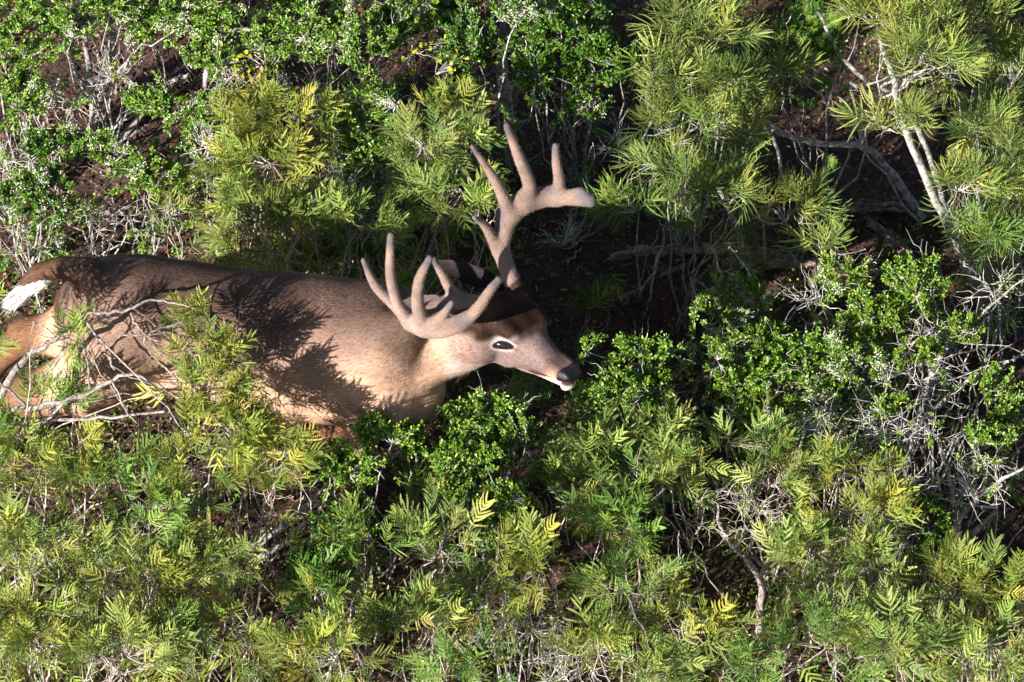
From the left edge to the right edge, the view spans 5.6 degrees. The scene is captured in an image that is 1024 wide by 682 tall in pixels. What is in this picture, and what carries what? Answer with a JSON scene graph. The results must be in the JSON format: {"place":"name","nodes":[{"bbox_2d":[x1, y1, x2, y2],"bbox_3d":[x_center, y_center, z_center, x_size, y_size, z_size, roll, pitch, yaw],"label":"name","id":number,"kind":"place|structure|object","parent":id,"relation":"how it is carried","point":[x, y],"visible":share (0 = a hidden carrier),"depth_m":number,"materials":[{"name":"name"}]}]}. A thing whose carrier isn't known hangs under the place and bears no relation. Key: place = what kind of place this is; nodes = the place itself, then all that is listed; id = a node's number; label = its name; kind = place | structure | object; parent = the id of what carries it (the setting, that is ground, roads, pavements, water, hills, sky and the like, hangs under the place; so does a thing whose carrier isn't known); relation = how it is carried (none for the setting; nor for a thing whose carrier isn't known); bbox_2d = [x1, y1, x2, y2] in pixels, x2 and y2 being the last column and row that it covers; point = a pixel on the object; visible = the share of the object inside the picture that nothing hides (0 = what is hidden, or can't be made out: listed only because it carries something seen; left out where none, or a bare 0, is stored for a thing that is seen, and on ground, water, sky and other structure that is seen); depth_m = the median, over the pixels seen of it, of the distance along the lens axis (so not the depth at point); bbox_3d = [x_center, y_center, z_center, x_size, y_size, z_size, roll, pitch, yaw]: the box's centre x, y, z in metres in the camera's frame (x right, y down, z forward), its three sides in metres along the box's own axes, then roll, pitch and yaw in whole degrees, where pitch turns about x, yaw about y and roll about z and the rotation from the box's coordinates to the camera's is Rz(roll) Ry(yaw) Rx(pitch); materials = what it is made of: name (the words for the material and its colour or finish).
{"place":"outdoors","nodes":[
{"label":"outdoors","id":0,"kind":"place"},
{"bbox_2d":[0,0,1023,681],"bbox_3d":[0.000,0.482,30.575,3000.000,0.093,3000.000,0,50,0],"label":"ground","id":1,"kind":"structure","parent":0,"point":[592,244],"depth_m":31.09,"materials":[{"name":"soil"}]},
{"bbox_2d":[0,131,54,312],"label":"bare shrub","id":2,"kind":"object","parent":1,"relation":"on","point":[17,224],"visible":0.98,"depth_m":30.75,"materials":[{"name":"grey plant"}]},
{"bbox_2d":[0,124,87,273],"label":"leaved shrub","id":3,"kind":"object","parent":1,"relation":"on","point":[42,144],"visible":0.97,"depth_m":30.78,"materials":[{"name":"green plant"}]},
{"bbox_2d":[0,0,98,201],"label":"leaved shrub","id":4,"kind":"object","parent":1,"relation":"on","point":[17,82],"visible":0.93,"depth_m":30.89,"materials":[{"name":"green plant"}]},
{"bbox_2d":[0,569,112,681],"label":"feathery shrub","id":5,"kind":"object","parent":1,"relation":"on","point":[20,628],"visible":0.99,"depth_m":29.41,"materials":[{"name":"green plant"}]},
{"bbox_2d":[0,488,129,681],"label":"feathery shrub","id":6,"kind":"object","parent":1,"relation":"on","point":[28,544],"visible":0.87,"depth_m":29.60,"materials":[{"name":"green plant"}]},
{"bbox_2d":[0,413,142,621],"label":"feathery shrub","id":7,"kind":"object","parent":1,"relation":"on","point":[9,474],"visible":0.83,"depth_m":29.73,"materials":[{"name":"green plant"}]},
{"bbox_2d":[0,279,187,571],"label":"feathery shrub","id":8,"kind":"object","parent":1,"relation":"on","point":[66,397],"visible":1,"depth_m":29.64,"materials":[{"name":"green plant"}]},
{"bbox_2d":[57,0,150,167],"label":"bare shrub","id":9,"kind":"object","parent":1,"relation":"on","point":[109,67],"visible":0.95,"depth_m":30.98,"materials":[{"name":"grey plant"}]},
{"bbox_2d":[35,1,183,165],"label":"leaved shrub","id":10,"kind":"object","parent":1,"relation":"on","point":[154,102],"visible":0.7,"depth_m":30.99,"materials":[{"name":"green plant"}]},
{"bbox_2d":[39,185,181,257],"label":"bare shrub","id":11,"kind":"object","parent":1,"relation":"on","point":[91,247],"visible":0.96,"depth_m":30.97,"materials":[{"name":"grey plant"}]},
{"bbox_2d":[30,516,201,681],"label":"feathery shrub","id":12,"kind":"object","parent":1,"relation":"on","point":[164,570],"visible":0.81,"depth_m":29.60,"materials":[{"name":"green plant"}]},
{"bbox_2d":[48,590,202,681],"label":"feathery shrub","id":13,"kind":"object","parent":1,"relation":"on","point":[122,617],"visible":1,"depth_m":29.39,"materials":[{"name":"green plant"}]},
{"bbox_2d":[61,115,216,258],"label":"leaved shrub","id":14,"kind":"object","parent":1,"relation":"on","point":[139,170],"visible":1,"depth_m":30.81,"materials":[{"name":"green plant"}]},
{"bbox_2d":[47,432,248,658],"bbox_3d":[-1.051,0.603,29.921,0.413,0.884,0.524,-37,59,-27],"label":"feathery shrub","id":15,"kind":"object","parent":1,"relation":"on","point":[155,493],"visible":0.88,"depth_m":29.68,"materials":[{"name":"green plant"}]},
{"bbox_2d":[43,0,268,144],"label":"shrub","id":16,"kind":"object","parent":1,"relation":"on","point":[166,10],"visible":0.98,"depth_m":30.70,"materials":[{"name":"green plant"}]},
{"bbox_2d":[0,284,332,610],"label":"feathery shrub","id":17,"kind":"object","parent":1,"relation":"on","point":[252,426],"visible":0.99,"depth_m":29.58,"materials":[{"name":"green plant"}]},
{"bbox_2d":[139,161,209,259],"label":"feathery shrub","id":18,"kind":"object","parent":1,"relation":"on","point":[167,191],"visible":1,"depth_m":30.73,"materials":[{"name":"green plant"}]},
{"bbox_2d":[96,0,260,180],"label":"leaved shrub","id":19,"kind":"object","parent":1,"relation":"on","point":[145,24],"visible":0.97,"depth_m":30.87,"materials":[{"name":"green plant"}]},
{"bbox_2d":[102,506,296,681],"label":"feathery shrub","id":20,"kind":"object","parent":1,"relation":"on","point":[213,547],"visible":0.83,"depth_m":29.61,"materials":[{"name":"green plant"}]},
{"bbox_2d":[162,83,250,252],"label":"leaved shrub","id":21,"kind":"object","parent":1,"relation":"on","point":[198,107],"visible":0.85,"depth_m":30.82,"materials":[{"name":"green plant"}]},
{"bbox_2d":[132,587,283,681],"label":"feathery shrub","id":22,"kind":"object","parent":1,"relation":"on","point":[195,626],"visible":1,"depth_m":29.54,"materials":[{"name":"green plant"}]},
{"bbox_2d":[177,61,255,254],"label":"bare shrub","id":23,"kind":"object","parent":1,"relation":"on","point":[222,81],"visible":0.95,"depth_m":30.75,"materials":[{"name":"grey plant"}]},
{"bbox_2d":[144,424,326,646],"bbox_3d":[-0.785,0.568,29.959,0.550,0.903,0.276,0,50,0],"label":"feathery shrub","id":24,"kind":"object","parent":1,"relation":"on","point":[181,454],"visible":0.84,"depth_m":29.72,"materials":[{"name":"green plant"}]},
{"bbox_2d":[218,42,305,190],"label":"round leaved shrub","id":25,"kind":"object","parent":1,"relation":"on","point":[265,70],"visible":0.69,"depth_m":30.81,"materials":[{"name":"green plant"}]},
{"bbox_2d":[191,69,352,271],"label":"feathery shrub","id":26,"kind":"object","parent":1,"relation":"on","point":[293,149],"visible":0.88,"depth_m":30.59,"materials":[{"name":"green plant"}]},
{"bbox_2d":[199,160,369,277],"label":"feathery shrub","id":27,"kind":"object","parent":1,"relation":"on","point":[276,206],"visible":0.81,"depth_m":30.51,"materials":[{"name":"green plant"}]},
{"bbox_2d":[247,479,333,563],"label":"slanting branches","id":28,"kind":"object","parent":1,"relation":"on","point":[279,528],"visible":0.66,"depth_m":30.33,"materials":[{"name":"grey plant"}]},
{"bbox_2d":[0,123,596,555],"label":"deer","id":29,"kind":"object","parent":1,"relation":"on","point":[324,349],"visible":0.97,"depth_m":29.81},
{"bbox_2d":[252,606,394,681],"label":"feathery shrub","id":30,"kind":"object","parent":1,"relation":"on","point":[321,627],"visible":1,"depth_m":29.42,"materials":[{"name":"green plant"}]},
{"bbox_2d":[273,497,396,678],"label":"leaved shrub","id":31,"kind":"object","parent":1,"relation":"on","point":[314,547],"visible":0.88,"depth_m":29.76,"materials":[{"name":"green plant"}]},
{"bbox_2d":[275,228,411,287],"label":"fine leaved shrub","id":32,"kind":"object","parent":1,"relation":"on","point":[360,253],"visible":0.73,"depth_m":30.81,"materials":[{"name":"green plant"}]},
{"bbox_2d":[235,0,453,193],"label":"leaved shrub","id":33,"kind":"object","parent":1,"relation":"on","point":[382,38],"visible":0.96,"depth_m":30.77,"materials":[{"name":"green plant"}]},
{"bbox_2d":[277,489,418,681],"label":"feathery shrub","id":34,"kind":"object","parent":1,"relation":"on","point":[313,575],"visible":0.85,"depth_m":29.69,"materials":[{"name":"green plant"}]},
{"bbox_2d":[318,68,407,278],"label":"leaved shrub","id":35,"kind":"object","parent":1,"relation":"on","point":[365,147],"visible":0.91,"depth_m":30.71,"materials":[{"name":"green plant"}]},
{"bbox_2d":[308,176,418,289],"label":"feathery shrub","id":36,"kind":"object","parent":1,"relation":"on","point":[386,211],"visible":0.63,"depth_m":30.40,"materials":[{"name":"green plant"}]},
{"bbox_2d":[308,397,436,584],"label":"leaved shrub","id":37,"kind":"object","parent":1,"relation":"on","point":[366,462],"visible":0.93,"depth_m":29.82,"materials":[{"name":"green plant"}]},
{"bbox_2d":[329,567,474,681],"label":"feathery shrub","id":38,"kind":"object","parent":1,"relation":"on","point":[429,599],"visible":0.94,"depth_m":29.56,"materials":[{"name":"green plant"}]},
{"bbox_2d":[395,34,472,191],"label":"round leaved shrub","id":39,"kind":"object","parent":1,"relation":"on","point":[450,70],"visible":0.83,"depth_m":30.84,"materials":[{"name":"green plant"}]},
{"bbox_2d":[379,72,490,292],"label":"feathery shrub","id":40,"kind":"object","parent":1,"relation":"on","point":[443,91],"visible":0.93,"depth_m":30.57,"materials":[{"name":"green plant"}]},
{"bbox_2d":[364,91,527,295],"bbox_3d":[-0.205,-0.328,30.709,0.435,0.887,0.520,-13,51,-10],"label":"feathery shrub","id":41,"kind":"object","parent":1,"relation":"on","point":[437,187],"visible":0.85,"depth_m":30.51,"materials":[{"name":"green plant"}]},
{"bbox_2d":[384,453,510,677],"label":"feathery shrub","id":42,"kind":"object","parent":1,"relation":"on","point":[428,526],"visible":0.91,"depth_m":29.73,"materials":[{"name":"green plant"}]},
{"bbox_2d":[395,624,521,681],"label":"feathery shrub","id":43,"kind":"object","parent":1,"relation":"on","point":[448,653],"visible":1,"depth_m":29.50,"materials":[{"name":"green plant"}]},
{"bbox_2d":[419,0,499,203],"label":"leaved shrub","id":44,"kind":"object","parent":1,"relation":"on","point":[475,44],"visible":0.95,"depth_m":30.86,"materials":[{"name":"green plant"}]},
{"bbox_2d":[425,467,531,641],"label":"leaved shrub","id":45,"kind":"object","parent":1,"relation":"on","point":[505,494],"visible":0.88,"depth_m":29.83,"materials":[{"name":"green plant"}]},
{"bbox_2d":[421,369,544,581],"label":"leaved shrub","id":46,"kind":"object","parent":1,"relation":"on","point":[512,425],"visible":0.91,"depth_m":29.95,"materials":[{"name":"green plant"}]},
{"bbox_2d":[443,506,580,681],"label":"feathery shrub","id":47,"kind":"object","parent":1,"relation":"on","point":[525,538],"visible":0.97,"depth_m":29.66,"materials":[{"name":"green plant"}]},
{"bbox_2d":[0,0,1023,681],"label":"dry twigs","id":48,"kind":"object","parent":1,"relation":"on","point":[556,304],"visible":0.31,"depth_m":31.15,"materials":[{"name":"brown wood"}]},
{"bbox_2d":[0,0,1023,681],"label":"ground cover","id":49,"kind":"object","parent":1,"relation":"on","point":[552,384],"visible":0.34,"depth_m":30.76,"materials":[{"name":"green plant"}]},
{"bbox_2d":[432,585,614,681],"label":"bare shrub","id":50,"kind":"object","parent":1,"relation":"on","point":[555,623],"visible":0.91,"depth_m":29.80,"materials":[{"name":"grey plant"}]},
{"bbox_2d":[438,0,615,174],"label":"white barked tree","id":51,"kind":"object","parent":1,"relation":"on","point":[510,11],"visible":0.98,"depth_m":30.82,"materials":[{"name":"grey plant"}]},
{"bbox_2d":[447,367,628,485],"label":"feathery shrub","id":52,"kind":"object","parent":1,"relation":"on","point":[529,378],"visible":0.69,"depth_m":30.49,"materials":[{"name":"green plant"}]},
{"bbox_2d":[491,0,654,189],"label":"leaved shrub","id":53,"kind":"object","parent":1,"relation":"on","point":[592,51],"visible":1,"depth_m":30.81,"materials":[{"name":"green plant"}]},
{"bbox_2d":[520,398,646,571],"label":"feathery shrub","id":54,"kind":"object","parent":1,"relation":"on","point":[596,469],"visible":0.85,"depth_m":30.05,"materials":[{"name":"green plant"}]},
{"bbox_2d":[560,274,616,357],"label":"feathery shrub","id":55,"kind":"object","parent":1,"relation":"on","point":[594,293],"visible":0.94,"depth_m":30.73,"materials":[{"name":"green plant"}]},
{"bbox_2d":[533,110,649,264],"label":"bare shrub","id":56,"kind":"object","parent":1,"relation":"on","point":[569,232],"visible":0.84,"depth_m":31.02,"materials":[{"name":"grey plant"}]},
{"bbox_2d":[550,316,692,494],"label":"leaved shrub","id":57,"kind":"object","parent":1,"relation":"on","point":[627,380],"visible":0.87,"depth_m":30.21,"materials":[{"name":"green plant"}]},
{"bbox_2d":[547,468,704,653],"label":"feathery shrub","id":58,"kind":"object","parent":1,"relation":"on","point":[602,514],"visible":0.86,"depth_m":29.82,"materials":[{"name":"green plant"}]},
{"bbox_2d":[567,167,708,305],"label":"feathery shrub","id":59,"kind":"object","parent":1,"relation":"on","point":[612,192],"visible":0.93,"depth_m":30.73,"materials":[{"name":"green plant"}]},
{"bbox_2d":[563,545,719,681],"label":"feathery shrub","id":60,"kind":"object","parent":1,"relation":"on","point":[688,661],"visible":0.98,"depth_m":29.66,"materials":[{"name":"green plant"}]},
{"bbox_2d":[538,592,766,681],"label":"feathery shrub","id":61,"kind":"object","parent":1,"relation":"on","point":[611,640],"visible":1,"depth_m":29.41,"materials":[{"name":"green plant"}]},
{"bbox_2d":[588,390,731,617],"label":"feathery shrub","id":62,"kind":"object","parent":1,"relation":"on","point":[662,445],"visible":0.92,"depth_m":30.02,"materials":[{"name":"green plant"}]},
{"bbox_2d":[613,0,776,255],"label":"feathery shrub","id":63,"kind":"object","parent":1,"relation":"on","point":[729,68],"visible":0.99,"depth_m":30.52,"materials":[{"name":"green plant"}]},
{"bbox_2d":[610,130,780,336],"bbox_3d":[0.539,-0.300,30.721,0.511,0.832,0.404,0,50,0],"label":"feathery shrub","id":64,"kind":"object","parent":1,"relation":"on","point":[716,177],"visible":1,"depth_m":30.50,"materials":[{"name":"green plant"}]},
{"bbox_2d":[606,242,819,262],"bbox_3d":[0.647,-0.256,31.141,0.732,0.061,0.083,3,50,2],"label":"fallen log","id":65,"kind":"object","parent":1,"relation":"on","point":[702,249],"visible":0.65,"depth_m":31.15,"materials":[{"name":"brown wood"}]},
{"bbox_2d":[617,31,828,284],"bbox_3d":[0.620,-0.482,30.793,0.677,0.882,0.367,-21,53,-16],"label":"feathery shrub","id":66,"kind":"object","parent":1,"relation":"on","point":[724,110],"visible":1,"depth_m":30.53,"materials":[{"name":"green plant"}]},
{"bbox_2d":[682,242,777,399],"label":"leaved shrub","id":67,"kind":"object","parent":1,"relation":"on","point":[727,300],"visible":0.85,"depth_m":30.52,"materials":[{"name":"green plant"}]},
{"bbox_2d":[674,474,796,644],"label":"bare shrub","id":68,"kind":"object","parent":1,"relation":"on","point":[754,569],"visible":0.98,"depth_m":29.93,"materials":[{"name":"grey plant"}]},
{"bbox_2d":[702,359,778,508],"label":"leaved shrub","id":69,"kind":"object","parent":1,"relation":"on","point":[727,386],"visible":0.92,"depth_m":30.25,"materials":[{"name":"green plant"}]},
{"bbox_2d":[694,308,835,481],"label":"leaved shrub","id":70,"kind":"object","parent":1,"relation":"on","point":[769,336],"visible":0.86,"depth_m":30.25,"materials":[{"name":"green plant"}]},
{"bbox_2d":[692,393,855,595],"bbox_3d":[0.756,0.495,30.119,0.479,0.736,0.399,0,50,0],"label":"feathery shrub","id":71,"kind":"object","parent":1,"relation":"on","point":[773,440],"visible":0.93,"depth_m":29.95,"materials":[{"name":"green plant"}]},
{"bbox_2d":[703,574,890,681],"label":"feathery shrub","id":72,"kind":"object","parent":1,"relation":"on","point":[812,606],"visible":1,"depth_m":29.49,"materials":[{"name":"green plant"}]},
{"bbox_2d":[738,163,864,331],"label":"feathery shrub","id":73,"kind":"object","parent":1,"relation":"on","point":[791,184],"visible":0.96,"depth_m":30.58,"materials":[{"name":"green plant"}]},
{"bbox_2d":[749,380,859,574],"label":"bare shrub","id":74,"kind":"object","parent":1,"relation":"on","point":[814,424],"visible":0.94,"depth_m":30.05,"materials":[{"name":"grey plant"}]},
{"bbox_2d":[721,250,892,275],"bbox_3d":[0.877,-0.226,31.120,0.514,0.056,0.049,5,50,4],"label":"fallen log","id":75,"kind":"object","parent":1,"relation":"on","point":[788,260],"visible":0.53,"depth_m":31.12,"materials":[{"name":"brown wood"}]},
{"bbox_2d":[762,0,854,189],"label":"fine leaved shrub","id":76,"kind":"object","parent":1,"relation":"on","point":[813,30],"visible":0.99,"depth_m":30.73,"materials":[{"name":"green plant"}]},
{"bbox_2d":[724,6,926,224],"bbox_3d":[0.897,-0.660,30.974,0.632,0.838,0.308,-13,51,-10],"label":"forked tree","id":77,"kind":"object","parent":1,"relation":"on","point":[886,169],"visible":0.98,"depth_m":31.04,"materials":[{"name":"grey plant"}]},
{"bbox_2d":[749,504,931,681],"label":"feathery shrub","id":78,"kind":"object","parent":1,"relation":"on","point":[871,544],"visible":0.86,"depth_m":29.73,"materials":[{"name":"green plant"}]},
{"bbox_2d":[786,331,894,485],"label":"leaved shrub","id":79,"kind":"object","parent":1,"relation":"on","point":[847,358],"visible":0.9,"depth_m":30.22,"materials":[{"name":"green plant"}]},
{"bbox_2d":[762,428,942,654],"bbox_3d":[0.981,0.586,30.027,0.523,0.763,0.452,0,50,0],"label":"feathery shrub","id":80,"kind":"object","parent":1,"relation":"on","point":[900,504],"visible":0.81,"depth_m":29.85,"materials":[{"name":"green plant"}]},
{"bbox_2d":[807,248,924,428],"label":"leaved shrub","id":81,"kind":"object","parent":1,"relation":"on","point":[864,315],"visible":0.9,"depth_m":30.37,"materials":[{"name":"green plant"}]},
{"bbox_2d":[806,0,934,218],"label":"feathery shrub","id":82,"kind":"object","parent":1,"relation":"on","point":[856,5],"visible":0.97,"depth_m":30.49,"materials":[{"name":"green plant"}]},
{"bbox_2d":[804,382,966,574],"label":"bare shrub","id":83,"kind":"object","parent":1,"relation":"on","point":[899,432],"visible":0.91,"depth_m":29.99,"materials":[{"name":"grey plant"}]},
{"bbox_2d":[841,196,934,216],"bbox_3d":[1.125,-0.399,31.270,0.287,0.049,0.062,0,50,0],"label":"fallen log","id":84,"kind":"object","parent":1,"relation":"on","point":[892,206],"visible":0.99,"depth_m":31.26,"materials":[{"name":"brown wood"}]},
{"bbox_2d":[841,448,938,618],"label":"bare shrub","id":85,"kind":"object","parent":1,"relation":"on","point":[883,525],"visible":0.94,"depth_m":29.86,"materials":[{"name":"grey plant"}]},
{"bbox_2d":[829,575,964,681],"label":"feathery shrub","id":86,"kind":"object","parent":1,"relation":"on","point":[893,607],"visible":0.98,"depth_m":29.47,"materials":[{"name":"green plant"}]},
{"bbox_2d":[816,0,994,330],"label":"leaning tree","id":87,"kind":"object","parent":1,"relation":"on","point":[962,55],"visible":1,"depth_m":30.37,"materials":[{"name":"green plant"}]},
{"bbox_2d":[861,229,953,440],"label":"leaved shrub","id":88,"kind":"object","parent":1,"relation":"on","point":[910,290],"visible":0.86,"depth_m":30.34,"materials":[{"name":"green plant"}]},
{"bbox_2d":[853,410,1017,612],"bbox_3d":[1.209,0.554,30.080,0.482,0.718,0.418,0,50,0],"label":"leaved shrub","id":89,"kind":"object","parent":1,"relation":"on","point":[987,435],"visible":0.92,"depth_m":29.93,"materials":[{"name":"green plant"}]},
{"bbox_2d":[865,275,1023,483],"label":"bare shrub","id":90,"kind":"object","parent":1,"relation":"on","point":[923,397],"visible":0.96,"depth_m":30.23,"materials":[{"name":"grey plant"}]},
{"bbox_2d":[870,299,1023,504],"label":"leaved shrub","id":91,"kind":"object","parent":1,"relation":"on","point":[987,382],"visible":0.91,"depth_m":30.16,"materials":[{"name":"green plant"}]},
{"bbox_2d":[885,527,1023,681],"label":"feathery shrub","id":92,"kind":"object","parent":1,"relation":"on","point":[978,588],"visible":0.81,"depth_m":29.63,"materials":[{"name":"green plant"}]},
{"bbox_2d":[900,0,1023,237],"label":"feathery shrub","id":93,"kind":"object","parent":1,"relation":"on","point":[1009,49],"visible":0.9,"depth_m":30.53,"materials":[{"name":"green plant"}]},
{"bbox_2d":[914,594,1023,681],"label":"feathery shrub","id":94,"kind":"object","parent":1,"relation":"on","point":[975,637],"visible":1,"depth_m":29.47,"materials":[{"name":"green plant"}]},
{"bbox_2d":[915,434,1023,609],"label":"bare shrub","id":95,"kind":"object","parent":1,"relation":"on","point":[969,506],"visible":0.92,"depth_m":29.99,"materials":[{"name":"grey plant"}]},
{"bbox_2d":[918,77,1023,309],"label":"feathery shrub","id":96,"kind":"object","parent":1,"relation":"on","point":[978,172],"visible":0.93,"depth_m":30.46,"materials":[{"name":"green plant"}]},
{"bbox_2d":[929,164,1023,381],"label":"feathery shrub","id":97,"kind":"object","parent":1,"relation":"on","point":[985,232],"visible":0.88,"depth_m":30.44,"materials":[{"name":"green plant"}]},
{"bbox_2d":[949,251,1023,420],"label":"bare shrub","id":98,"kind":"object","parent":1,"relation":"on","point":[1002,283],"visible":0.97,"depth_m":30.38,"materials":[{"name":"grey plant"}]},
{"bbox_2d":[971,390,1023,524],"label":"leaved shrub","id":99,"kind":"object","parent":1,"relation":"on","point":[1001,411],"visible":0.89,"depth_m":30.20,"materials":[{"name":"green plant"}]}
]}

